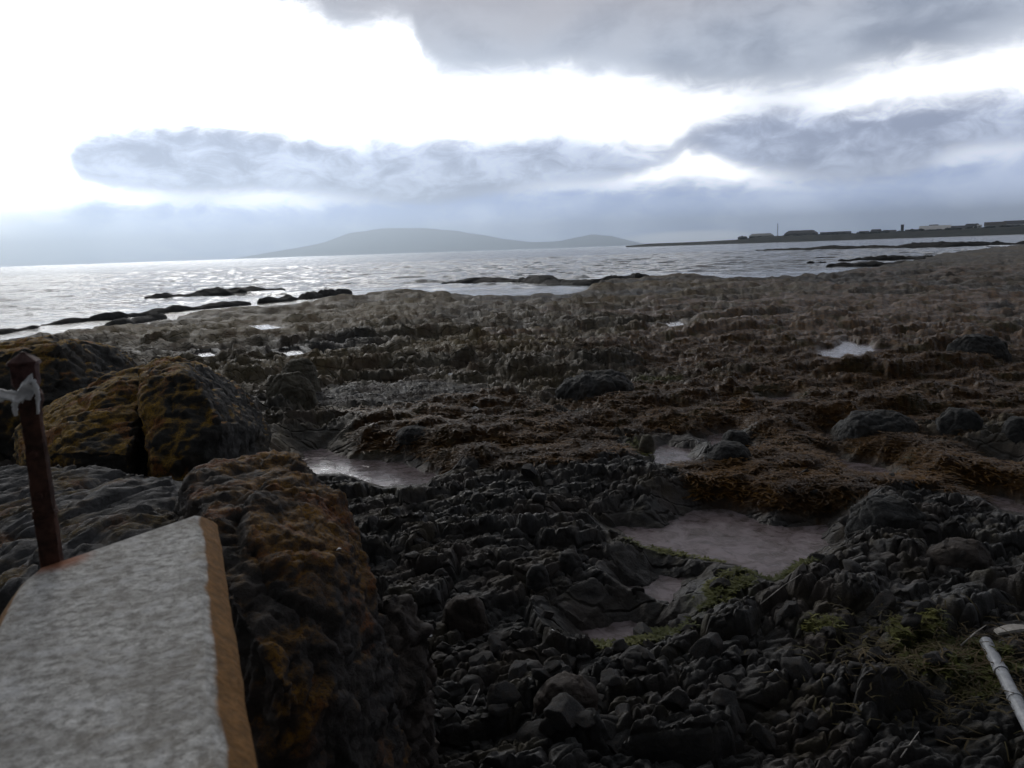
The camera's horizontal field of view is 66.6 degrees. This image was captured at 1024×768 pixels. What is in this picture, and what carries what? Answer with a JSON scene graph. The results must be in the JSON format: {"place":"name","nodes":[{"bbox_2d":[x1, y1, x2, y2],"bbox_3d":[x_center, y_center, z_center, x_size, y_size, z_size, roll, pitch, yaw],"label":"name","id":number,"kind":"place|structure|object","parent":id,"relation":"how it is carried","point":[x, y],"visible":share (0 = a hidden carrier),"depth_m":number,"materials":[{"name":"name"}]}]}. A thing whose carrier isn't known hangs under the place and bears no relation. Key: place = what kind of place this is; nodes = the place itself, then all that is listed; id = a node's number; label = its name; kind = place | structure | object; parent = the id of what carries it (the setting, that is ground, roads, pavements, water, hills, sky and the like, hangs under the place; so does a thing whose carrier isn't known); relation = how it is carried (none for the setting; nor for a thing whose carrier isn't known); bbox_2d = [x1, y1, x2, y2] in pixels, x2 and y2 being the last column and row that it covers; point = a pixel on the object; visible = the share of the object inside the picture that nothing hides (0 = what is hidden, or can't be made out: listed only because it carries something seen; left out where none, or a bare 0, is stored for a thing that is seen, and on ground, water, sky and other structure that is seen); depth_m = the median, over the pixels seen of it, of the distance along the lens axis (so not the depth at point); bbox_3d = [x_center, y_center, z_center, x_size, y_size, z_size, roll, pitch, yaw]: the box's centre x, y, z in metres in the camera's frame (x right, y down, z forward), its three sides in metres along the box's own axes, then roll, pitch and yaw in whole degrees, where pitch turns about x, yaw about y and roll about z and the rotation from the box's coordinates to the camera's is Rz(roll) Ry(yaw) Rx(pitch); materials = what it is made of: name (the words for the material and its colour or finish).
{"place":"outdoors","nodes":[
{"label":"outdoors","id":0,"kind":"place"},
{"bbox_2d":[233,228,644,258],"bbox_3d":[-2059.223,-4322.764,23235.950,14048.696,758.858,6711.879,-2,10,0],"label":"hills","id":1,"kind":"structure","parent":0,"point":[394,240],"depth_m":22100.31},
{"bbox_2d":[0,244,1023,767],"bbox_3d":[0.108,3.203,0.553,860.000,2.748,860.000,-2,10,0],"label":"rocky shore","id":2,"kind":"structure","parent":0,"point":[392,348],"depth_m":10.16,"materials":[{"name":"stone"}]},
{"bbox_2d":[0,334,138,459],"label":"boulder","id":3,"kind":"object","parent":2,"relation":"on","point":[68,366],"visible":0.48,"depth_m":11.58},
{"bbox_2d":[11,364,147,475],"bbox_3d":[-4.747,0.751,9.041,1.560,1.816,3.234,-4,10,-11],"label":"boulder","id":4,"kind":"object","parent":2,"relation":"on","point":[98,422],"visible":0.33,"depth_m":8.07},
{"bbox_2d":[0,464,181,615],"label":"rock slab","id":5,"kind":"object","parent":2,"relation":"on","point":[18,548],"visible":0.19,"depth_m":5.85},
{"bbox_2d":[32,476,179,570],"bbox_3d":[-2.321,1.519,4.738,0.856,1.615,1.717,-6,11,-21],"label":"rock slab","id":6,"kind":"object","parent":2,"relation":"on","point":[110,512],"visible":0.15,"depth_m":4.69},
{"bbox_2d":[0,516,256,767],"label":"concrete block","id":7,"kind":"structure","parent":2,"relation":"on","point":[123,654],"depth_m":1.29,"materials":[{"name":"concrete"}]},
{"bbox_2d":[6,352,63,568],"bbox_3d":[-1.035,0.202,1.711,0.063,0.549,0.062,-6,11,-21],"label":"rusty post","id":8,"kind":"object","parent":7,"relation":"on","point":[23,366],"visible":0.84,"depth_m":1.69,"materials":[{"name":"brown metal"}]},
{"bbox_2d":[0,373,40,415],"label":"torn plastic","id":9,"kind":"object","parent":8,"relation":"attached to","point":[26,390],"visible":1,"depth_m":1.64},
{"bbox_2d":[136,356,271,481],"bbox_3d":[-3.584,0.647,9.060,1.465,1.950,3.396,-2,10,0],"label":"boulder","id":10,"kind":"object","parent":2,"relation":"on","point":[192,414],"visible":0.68,"depth_m":7.91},
{"bbox_2d":[173,449,411,767],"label":"outcrop","id":11,"kind":"object","parent":2,"relation":"on","point":[319,658],"visible":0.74,"depth_m":3.54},
{"bbox_2d":[266,371,318,410],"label":"boulder","id":12,"kind":"object","parent":2,"relation":"on","point":[296,387],"visible":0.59,"depth_m":16.39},
{"bbox_2d":[281,357,321,391],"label":"boulder","id":13,"kind":"object","parent":2,"relation":"on","point":[306,367],"visible":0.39,"depth_m":18.24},
{"bbox_2d":[301,448,435,485],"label":"tide pool","id":14,"kind":"structure","parent":2,"relation":"on","point":[325,461],"depth_m":12.33,"materials":[{"name":"liquid"}]},
{"bbox_2d":[378,594,439,767],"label":"rock foot","id":15,"kind":"object","parent":2,"relation":"on","point":[407,633],"visible":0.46,"depth_m":4.44},
{"bbox_2d":[393,425,427,449],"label":"boulder","id":16,"kind":"object","parent":2,"relation":"on","point":[411,433],"visible":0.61,"depth_m":12.95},
{"bbox_2d":[432,685,450,698],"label":"loose stone","id":17,"kind":"object","parent":2,"relation":"on","point":[438,691],"visible":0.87,"depth_m":5.34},
{"bbox_2d":[439,707,455,719],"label":"loose stone","id":18,"kind":"object","parent":2,"relation":"on","point":[447,713],"visible":0.98,"depth_m":5.01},
{"bbox_2d":[442,655,458,671],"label":"loose stone","id":19,"kind":"object","parent":2,"relation":"on","point":[450,661],"visible":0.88,"depth_m":5.88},
{"bbox_2d":[454,704,469,720],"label":"loose stone","id":20,"kind":"object","parent":2,"relation":"on","point":[462,711],"visible":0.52,"depth_m":5.11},
{"bbox_2d":[442,594,489,640],"bbox_3d":[-0.394,1.982,6.549,0.372,0.461,0.366,-8,11,-31],"label":"boulder","id":21,"kind":"object","parent":2,"relation":"on","point":[466,614],"visible":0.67,"depth_m":6.42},
{"bbox_2d":[459,674,485,694],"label":"boulder","id":22,"kind":"object","parent":2,"relation":"on","point":[467,681],"visible":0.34,"depth_m":5.52,"materials":[{"name":"stone"}]},
{"bbox_2d":[470,492,484,502],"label":"loose stone","id":23,"kind":"object","parent":2,"relation":"on","point":[477,497],"visible":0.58,"depth_m":9.52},
{"bbox_2d":[469,653,487,666],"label":"loose stone","id":24,"kind":"object","parent":2,"relation":"on","point":[477,659],"visible":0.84,"depth_m":5.73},
{"bbox_2d":[479,650,495,662],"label":"loose stone","id":25,"kind":"object","parent":2,"relation":"on","point":[488,655],"visible":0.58,"depth_m":5.80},
{"bbox_2d":[488,634,502,657],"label":"loose stone","id":26,"kind":"object","parent":2,"relation":"on","point":[494,643],"visible":0.75,"depth_m":6.01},
{"bbox_2d":[488,704,510,715],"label":"loose stone","id":27,"kind":"object","parent":2,"relation":"on","point":[498,709],"visible":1,"depth_m":5.01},
{"bbox_2d":[486,680,519,712],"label":"loose stone","id":28,"kind":"object","parent":2,"relation":"on","point":[504,691],"visible":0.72,"depth_m":5.11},
{"bbox_2d":[508,660,526,680],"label":"loose stone","id":29,"kind":"object","parent":2,"relation":"on","point":[517,668],"visible":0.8,"depth_m":5.56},
{"bbox_2d":[521,463,536,478],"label":"loose stone","id":30,"kind":"object","parent":2,"relation":"on","point":[529,470],"visible":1,"depth_m":10.29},
{"bbox_2d":[516,719,548,743],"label":"loose stone","id":31,"kind":"object","parent":2,"relation":"on","point":[527,731],"visible":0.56,"depth_m":4.85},
{"bbox_2d":[524,659,542,670],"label":"boulder","id":32,"kind":"object","parent":2,"relation":"on","point":[533,664],"visible":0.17,"depth_m":5.72,"materials":[{"name":"stone"}]},
{"bbox_2d":[526,564,549,594],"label":"boulder","id":33,"kind":"object","parent":2,"relation":"on","point":[537,577],"visible":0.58,"depth_m":7.17,"materials":[{"name":"stone"}]},
{"bbox_2d":[532,492,546,501],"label":"loose stone","id":34,"kind":"object","parent":2,"relation":"on","point":[540,496],"visible":1,"depth_m":9.26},
{"bbox_2d":[531,668,550,681],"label":"loose stone","id":35,"kind":"object","parent":2,"relation":"on","point":[542,675],"visible":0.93,"depth_m":5.29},
{"bbox_2d":[538,717,560,736],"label":"loose stone","id":36,"kind":"object","parent":2,"relation":"on","point":[546,728],"visible":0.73,"depth_m":4.80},
{"bbox_2d":[534,663,571,680],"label":"loose stone","id":37,"kind":"object","parent":2,"relation":"on","point":[567,668],"visible":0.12,"depth_m":5.51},
{"bbox_2d":[543,660,561,672],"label":"loose stone","id":38,"kind":"object","parent":37,"relation":"on","point":[554,665],"visible":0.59,"depth_m":5.40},
{"bbox_2d":[543,692,584,731],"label":"loose stone","id":39,"kind":"object","parent":2,"relation":"on","point":[560,710],"visible":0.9,"depth_m":4.81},
{"bbox_2d":[532,671,598,716],"bbox_3d":[0.379,2.174,5.236,0.506,0.444,0.399,-2,10,0],"label":"boulder","id":40,"kind":"object","parent":2,"relation":"on","point":[581,690],"visible":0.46,"depth_m":5.13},
{"bbox_2d":[558,549,582,575],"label":"boulder","id":41,"kind":"object","parent":2,"relation":"on","point":[570,560],"visible":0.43,"depth_m":7.50,"materials":[{"name":"stone"}]},
{"bbox_2d":[574,710,595,730],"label":"loose stone","id":42,"kind":"object","parent":2,"relation":"on","point":[584,720],"visible":0.92,"depth_m":4.79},
{"bbox_2d":[555,369,633,401],"bbox_3d":[1.802,0.093,16.779,1.750,0.743,1.403,-2,10,0],"label":"boulder","id":43,"kind":"object","parent":2,"relation":"on","point":[587,384],"visible":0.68,"depth_m":16.39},
{"bbox_2d":[601,719,616,739],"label":"loose stone","id":44,"kind":"object","parent":2,"relation":"on","point":[611,728],"visible":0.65,"depth_m":4.87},
{"bbox_2d":[600,668,622,686],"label":"loose stone","id":45,"kind":"object","parent":2,"relation":"on","point":[610,677],"visible":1,"depth_m":5.33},
{"bbox_2d":[605,729,629,754],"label":"loose stone","id":46,"kind":"object","parent":2,"relation":"on","point":[616,742],"visible":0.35,"depth_m":4.80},
{"bbox_2d":[582,620,657,640],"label":"tide pool","id":47,"kind":"structure","parent":2,"relation":"on","point":[617,630],"depth_m":6.87,"materials":[{"name":"liquid"}]},
{"bbox_2d":[612,638,627,652],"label":"loose stone","id":48,"kind":"object","parent":2,"relation":"on","point":[618,645],"visible":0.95,"depth_m":5.92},
{"bbox_2d":[615,703,630,716],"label":"loose stone","id":49,"kind":"object","parent":2,"relation":"on","point":[621,707],"visible":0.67,"depth_m":5.02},
{"bbox_2d":[623,657,636,673],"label":"loose stone","id":50,"kind":"object","parent":2,"relation":"on","point":[629,665],"visible":0.92,"depth_m":5.58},
{"bbox_2d":[619,645,654,674],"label":"boulder","id":51,"kind":"object","parent":2,"relation":"on","point":[634,652],"visible":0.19,"depth_m":5.65,"materials":[{"name":"stone"}]},
{"bbox_2d":[633,622,652,635],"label":"loose stone","id":52,"kind":"object","parent":2,"relation":"on","point":[639,628],"visible":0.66,"depth_m":6.23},
{"bbox_2d":[639,434,654,452],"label":"boulder","id":53,"kind":"object","parent":2,"relation":"on","point":[647,444],"visible":0.99,"depth_m":12.28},
{"bbox_2d":[641,652,656,661],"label":"loose stone","id":54,"kind":"object","parent":2,"relation":"on","point":[647,656],"visible":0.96,"depth_m":5.59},
{"bbox_2d":[628,575,685,602],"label":"tide pool","id":55,"kind":"structure","parent":2,"relation":"on","point":[662,587],"depth_m":7.70,"materials":[{"name":"liquid"}]},
{"bbox_2d":[321,331,1023,515],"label":"seaweed","id":56,"kind":"object","parent":2,"relation":"on","point":[852,475],"visible":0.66,"depth_m":12.56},
{"bbox_2d":[653,445,694,464],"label":"tide pool","id":57,"kind":"structure","parent":2,"relation":"on","point":[665,454],"depth_m":12.48,"materials":[{"name":"liquid"}]},
{"bbox_2d":[658,688,690,711],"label":"loose stone","id":58,"kind":"object","parent":2,"relation":"on","point":[677,699],"visible":0.85,"depth_m":4.96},
{"bbox_2d":[689,703,710,716],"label":"loose stone","id":59,"kind":"object","parent":2,"relation":"on","point":[696,709],"visible":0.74,"depth_m":4.77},
{"bbox_2d":[689,632,722,659],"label":"loose stone","id":60,"kind":"object","parent":2,"relation":"on","point":[708,645],"visible":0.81,"depth_m":5.68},
{"bbox_2d":[707,433,723,444],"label":"tide pool","id":61,"kind":"structure","parent":2,"relation":"on","point":[715,439],"depth_m":13.40,"materials":[{"name":"liquid"}]},
{"bbox_2d":[709,578,730,589],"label":"loose stone","id":62,"kind":"object","parent":2,"relation":"on","point":[719,582],"visible":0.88,"depth_m":6.79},
{"bbox_2d":[614,509,830,576],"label":"tide pool","id":63,"kind":"structure","parent":2,"relation":"on","point":[736,538],"depth_m":8.96,"materials":[{"name":"liquid"}]},
{"bbox_2d":[711,688,737,708],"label":"loose stone","id":64,"kind":"object","parent":2,"relation":"on","point":[722,697],"visible":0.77,"depth_m":5.00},
{"bbox_2d":[717,674,735,690],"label":"loose stone","id":65,"kind":"object","parent":2,"relation":"on","point":[728,682],"visible":0.88,"depth_m":5.22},
{"bbox_2d":[704,441,751,463],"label":"boulder","id":66,"kind":"object","parent":2,"relation":"on","point":[719,451],"visible":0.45,"depth_m":11.02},
{"bbox_2d":[721,430,750,447],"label":"boulder","id":67,"kind":"object","parent":2,"relation":"on","point":[743,437],"visible":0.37,"depth_m":11.88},
{"bbox_2d":[731,635,749,649],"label":"loose stone","id":68,"kind":"object","parent":2,"relation":"on","point":[744,640],"visible":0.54,"depth_m":5.91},
{"bbox_2d":[749,720,775,750],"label":"loose stone","id":69,"kind":"object","parent":2,"relation":"on","point":[763,737],"visible":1,"depth_m":4.74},
{"bbox_2d":[772,711,791,726],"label":"loose stone","id":70,"kind":"object","parent":2,"relation":"on","point":[781,717],"visible":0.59,"depth_m":5.01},
{"bbox_2d":[775,601,799,620],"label":"loose stone","id":71,"kind":"object","parent":2,"relation":"on","point":[790,609],"visible":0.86,"depth_m":6.17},
{"bbox_2d":[780,656,814,684],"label":"loose stone","id":72,"kind":"object","parent":2,"relation":"on","point":[798,667],"visible":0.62,"depth_m":5.38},
{"bbox_2d":[591,373,1023,702],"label":"green seaweed","id":73,"kind":"object","parent":2,"relation":"on","point":[660,633],"visible":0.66,"depth_m":5.89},
{"bbox_2d":[803,712,817,731],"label":"loose stone","id":74,"kind":"object","parent":2,"relation":"on","point":[810,723],"visible":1,"depth_m":4.81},
{"bbox_2d":[811,664,826,679],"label":"loose stone","id":75,"kind":"object","parent":2,"relation":"on","point":[819,670],"visible":0.73,"depth_m":5.34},
{"bbox_2d":[822,554,838,570],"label":"loose stone","id":76,"kind":"object","parent":2,"relation":"on","point":[831,561],"visible":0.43,"depth_m":7.17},
{"bbox_2d":[843,724,857,737],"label":"loose stone","id":77,"kind":"object","parent":2,"relation":"on","point":[849,731],"visible":1,"depth_m":4.73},
{"bbox_2d":[842,559,861,573],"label":"loose stone","id":78,"kind":"object","parent":2,"relation":"on","point":[852,566],"visible":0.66,"depth_m":6.79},
{"bbox_2d":[817,340,889,358],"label":"tide pool","id":79,"kind":"structure","parent":2,"relation":"on","point":[848,347],"depth_m":22.34,"materials":[{"name":"liquid"}]},
{"bbox_2d":[841,626,865,640],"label":"loose stone","id":80,"kind":"object","parent":2,"relation":"on","point":[857,630],"visible":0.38,"depth_m":5.90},
{"bbox_2d":[849,661,863,676],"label":"loose stone","id":81,"kind":"object","parent":2,"relation":"on","point":[853,664],"visible":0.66,"depth_m":5.21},
{"bbox_2d":[835,457,890,472],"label":"tide pool","id":82,"kind":"structure","parent":2,"relation":"on","point":[861,467],"depth_m":11.41,"materials":[{"name":"liquid"}]},
{"bbox_2d":[829,409,919,441],"bbox_3d":[5.859,0.707,12.585,1.332,0.564,1.111,-5,10,-19],"label":"boulder","id":83,"kind":"object","parent":2,"relation":"on","point":[855,424],"visible":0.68,"depth_m":12.33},
{"bbox_2d":[868,646,883,660],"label":"loose stone","id":84,"kind":"object","parent":2,"relation":"on","point":[877,650],"visible":0.76,"depth_m":5.28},
{"bbox_2d":[866,589,895,619],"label":"loose stone","id":85,"kind":"object","parent":2,"relation":"on","point":[886,598],"visible":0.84,"depth_m":6.10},
{"bbox_2d":[744,594,1023,765],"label":"dry wrack","id":86,"kind":"object","parent":2,"relation":"on","point":[883,645],"visible":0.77,"depth_m":5.28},
{"bbox_2d":[979,637,1023,730],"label":"cane","id":87,"kind":"object","parent":86,"relation":"on","point":[1015,698],"visible":0.96,"depth_m":5.10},
{"bbox_2d":[844,494,925,540],"bbox_3d":[4.007,1.485,8.366,0.871,0.580,0.709,-2,10,0],"label":"boulder","id":88,"kind":"object","parent":2,"relation":"on","point":[895,511],"visible":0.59,"depth_m":8.19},
{"bbox_2d":[901,600,919,612],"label":"loose stone","id":89,"kind":"object","parent":2,"relation":"on","point":[909,604],"visible":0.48,"depth_m":6.11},
{"bbox_2d":[900,614,921,631],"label":"loose stone","id":90,"kind":"object","parent":2,"relation":"on","point":[911,620],"visible":0.91,"depth_m":5.76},
{"bbox_2d":[915,597,936,613],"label":"loose stone","id":91,"kind":"object","parent":2,"relation":"on","point":[927,602],"visible":0.65,"depth_m":5.96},
{"bbox_2d":[923,523,939,532],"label":"loose stone","id":92,"kind":"object","parent":2,"relation":"on","point":[929,528],"visible":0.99,"depth_m":7.96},
{"bbox_2d":[922,650,951,666],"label":"loose stone","id":93,"kind":"object","parent":2,"relation":"on","point":[935,656],"visible":0.89,"depth_m":5.27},
{"bbox_2d":[925,686,954,712],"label":"loose stone","id":94,"kind":"object","parent":2,"relation":"on","point":[939,695],"visible":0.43,"depth_m":5.08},
{"bbox_2d":[933,726,961,746],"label":"loose stone","id":95,"kind":"object","parent":2,"relation":"on","point":[941,732],"visible":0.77,"depth_m":4.72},
{"bbox_2d":[924,537,993,571],"bbox_3d":[4.136,1.689,7.249,0.730,0.502,0.585,-2,10,0],"label":"boulder","id":96,"kind":"object","parent":2,"relation":"on","point":[947,552],"visible":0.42,"depth_m":7.11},
{"bbox_2d":[935,407,983,436],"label":"boulder","id":97,"kind":"object","parent":2,"relation":"on","point":[950,419],"visible":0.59,"depth_m":12.16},
{"bbox_2d":[946,333,1011,362],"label":"boulder","id":98,"kind":"object","parent":2,"relation":"on","point":[994,346],"visible":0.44,"depth_m":19.50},
{"bbox_2d":[986,495,1023,512],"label":"tide pool","id":99,"kind":"structure","parent":2,"relation":"on","point":[1011,505],"depth_m":9.66,"materials":[{"name":"liquid"}]},
{"bbox_2d":[994,624,1023,634],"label":"driftwood board","id":100,"kind":"object","parent":2,"relation":"on","point":[1012,628],"visible":1,"depth_m":5.65,"materials":[{"name":"grey wood"}]},
{"bbox_2d":[1001,416,1023,444],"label":"boulder","id":101,"kind":"object","parent":2,"relation":"on","point":[1012,430],"visible":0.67,"depth_m":11.68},
{"bbox_2d":[0,234,1023,339],"bbox_3d":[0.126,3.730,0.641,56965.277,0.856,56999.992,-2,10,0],"label":"sea","id":102,"kind":"structure","parent":0,"point":[38,295],"depth_m":149.21,"materials":[{"name":"grey"}]},
{"bbox_2d":[0,325,39,333],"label":"reef","id":103,"kind":"object","parent":102,"relation":"in","point":[7,330],"visible":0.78,"depth_m":46.47},
{"bbox_2d":[104,312,167,325],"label":"reef","id":104,"kind":"object","parent":102,"relation":"in","point":[151,316],"visible":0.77,"depth_m":49.09},
{"bbox_2d":[41,300,251,325],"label":"reef","id":105,"kind":"object","parent":102,"relation":"in","point":[105,316],"visible":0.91,"depth_m":56.08},
{"bbox_2d":[144,286,285,297],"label":"reef","id":106,"kind":"object","parent":102,"relation":"in","point":[217,291],"visible":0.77,"depth_m":83.40},
{"bbox_2d":[257,288,352,303],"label":"reef","id":107,"kind":"object","parent":102,"relation":"in","point":[321,293],"visible":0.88,"depth_m":69.35},
{"bbox_2d":[441,273,648,285],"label":"reef","id":108,"kind":"object","parent":102,"relation":"in","point":[549,280],"visible":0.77,"depth_m":85.18},
{"bbox_2d":[826,257,925,267],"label":"reef","id":109,"kind":"object","parent":102,"relation":"in","point":[872,263],"visible":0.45,"depth_m":104.58},
{"bbox_2d":[755,240,1023,250],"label":"reef","id":110,"kind":"object","parent":102,"relation":"in","point":[942,244],"visible":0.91,"depth_m":246.03},
{"bbox_2d":[837,252,954,260],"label":"reef","id":111,"kind":"object","parent":102,"relation":"in","point":[886,257],"visible":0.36,"depth_m":127.62},
{"bbox_2d":[0,0,1023,266],"label":"sky","id":112,"kind":"structure","parent":0,"point":[131,130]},
{"bbox_2d":[626,225,1023,246],"bbox_3d":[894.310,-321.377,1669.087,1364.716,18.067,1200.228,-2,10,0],"label":"shore","id":113,"kind":"structure","parent":0,"point":[1010,230],"depth_m":1401.73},
{"bbox_2d":[784,230,817,234],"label":"distant shed","id":114,"kind":"structure","parent":113,"relation":"on","point":[805,232],"depth_m":1517.89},
{"bbox_2d":[919,225,950,229],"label":"distant warehouse","id":115,"kind":"structure","parent":113,"relation":"on","point":[934,227],"depth_m":1477.22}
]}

